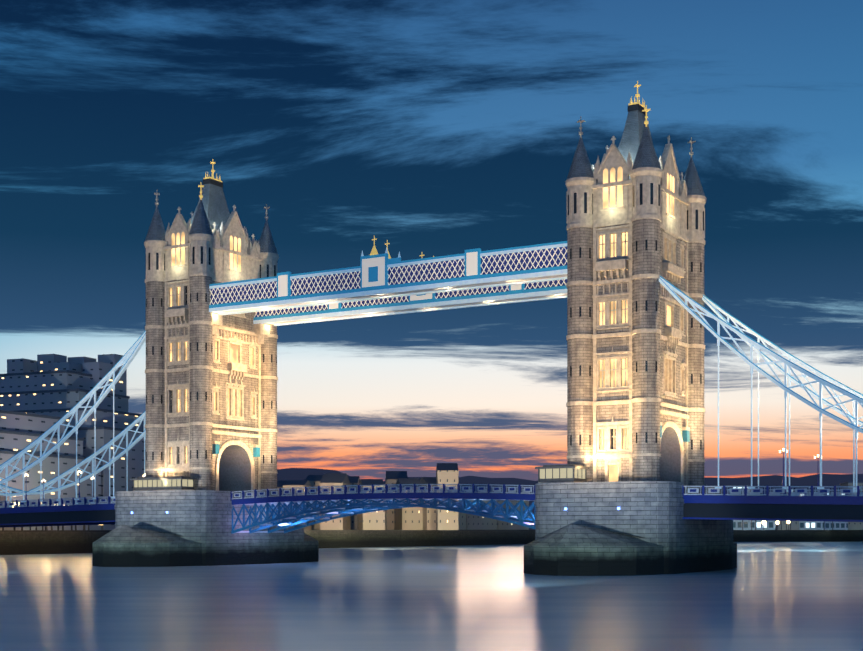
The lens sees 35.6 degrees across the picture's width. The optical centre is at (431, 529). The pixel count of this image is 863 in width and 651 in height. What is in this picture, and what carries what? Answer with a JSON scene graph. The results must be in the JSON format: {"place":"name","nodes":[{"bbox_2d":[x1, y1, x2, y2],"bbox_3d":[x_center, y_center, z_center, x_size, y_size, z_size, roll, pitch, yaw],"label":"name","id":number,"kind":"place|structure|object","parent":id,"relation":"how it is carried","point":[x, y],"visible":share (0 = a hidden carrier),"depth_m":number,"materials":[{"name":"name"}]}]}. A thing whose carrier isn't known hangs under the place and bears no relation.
{"place":"outdoors","nodes":[
{"label":"outdoors","id":0,"kind":"place"},
{"bbox_2d":[0,530,534,554],"bbox_3d":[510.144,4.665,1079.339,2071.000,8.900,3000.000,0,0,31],"label":"embankment ground","id":1,"kind":"structure","parent":0,"point":[19,542],"depth_m":446.02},
{"bbox_2d":[0,354,145,529],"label":"tower hotel","id":2,"kind":"structure","parent":1,"relation":"on","point":[41,395],"depth_m":441.27,"materials":[{"name":"concrete"}]},
{"bbox_2d":[2,504,832,529],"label":"shore lights","id":3,"kind":"object","parent":1,"relation":"on","point":[763,522],"visible":0.25,"depth_m":471.89,"materials":[{"name":"white"}]},
{"bbox_2d":[277,463,862,541],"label":"buildings","id":4,"kind":"structure","parent":1,"relation":"on","point":[415,518],"depth_m":513.75,"materials":[{"name":"brick"}]},
{"bbox_2d":[0,542,862,650],"bbox_3d":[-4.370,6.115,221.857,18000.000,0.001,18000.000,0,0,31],"label":"river water","id":5,"kind":"structure","parent":0,"point":[785,596],"depth_m":109.48,"materials":[{"name":"blue liquid"}]},
{"bbox_2d":[93,490,318,566],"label":"pier","id":6,"kind":"structure","parent":5,"relation":"in","point":[169,528],"depth_m":227.07,"materials":[{"name":"stone"}]},
{"bbox_2d":[130,476,196,490],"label":"control cabin","id":7,"kind":"object","parent":6,"relation":"on","point":[163,483],"visible":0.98,"depth_m":229.14,"materials":[{"name":"paint"}]},
{"bbox_2d":[144,159,278,500],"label":"tower","id":8,"kind":"structure","parent":6,"relation":"on","point":[211,411],"depth_m":236.25,"materials":[{"name":"stone"}]},
{"bbox_2d":[209,236,566,343],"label":"walkways","id":9,"kind":"structure","parent":8,"relation":"attached to","point":[374,283],"depth_m":217.56,"materials":[{"name":"blue metal"}]},
{"bbox_2d":[230,484,534,533],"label":"bascule span","id":10,"kind":"object","parent":6,"relation":"on","point":[306,502],"visible":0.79,"depth_m":219.76,"materials":[{"name":"blue paint"}]},
{"bbox_2d":[277,468,862,529],"bbox_3d":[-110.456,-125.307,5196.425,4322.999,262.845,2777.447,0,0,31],"label":"distant hills","id":11,"kind":"structure","parent":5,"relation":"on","point":[304,473],"depth_m":5234.67,"materials":[{"name":"black"}]},
{"bbox_2d":[524,481,736,575],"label":"pier","id":12,"kind":"structure","parent":5,"relation":"in","point":[626,528],"depth_m":183.97,"materials":[{"name":"stone"}]},
{"bbox_2d":[535,464,588,482],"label":"control cabin","id":13,"kind":"object","parent":12,"relation":"on","point":[568,473],"visible":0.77,"depth_m":191.53,"materials":[{"name":"paint"}]},
{"bbox_2d":[565,81,705,493],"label":"tower","id":14,"kind":"structure","parent":12,"relation":"on","point":[635,227],"depth_m":193.77,"materials":[{"name":"stone"}]},
{"bbox_2d":[0,0,862,480],"label":"sky","id":15,"kind":"structure","parent":0,"point":[429,128],"materials":[{"name":"blue"}]},
{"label":"abutments","id":16,"kind":"object","parent":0,"visible":0},
{"bbox_2d":[0,496,114,527],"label":"side span","id":17,"kind":"object","parent":16,"relation":"on","point":[45,513],"visible":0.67,"depth_m":251.28,"materials":[{"name":"blue paint"}]},
{"bbox_2d":[0,330,145,506],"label":"chains","id":18,"kind":"object","parent":17,"relation":"on","point":[125,360],"visible":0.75,"depth_m":253.29,"materials":[{"name":"blue metal"}]},
{"bbox_2d":[25,448,821,500],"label":"street lamps","id":19,"kind":"object","parent":17,"relation":"on","point":[145,475],"visible":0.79,"depth_m":247.98,"materials":[{"name":"blue paint"}]},
{"bbox_2d":[682,485,862,521],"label":"side span","id":20,"kind":"object","parent":16,"relation":"on","point":[796,505],"visible":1,"depth_m":181.18,"materials":[{"name":"blue paint"}]},
{"bbox_2d":[659,276,862,491],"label":"chains","id":21,"kind":"object","parent":20,"relation":"on","point":[757,346],"visible":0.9,"depth_m":184.93,"materials":[{"name":"blue metal"}]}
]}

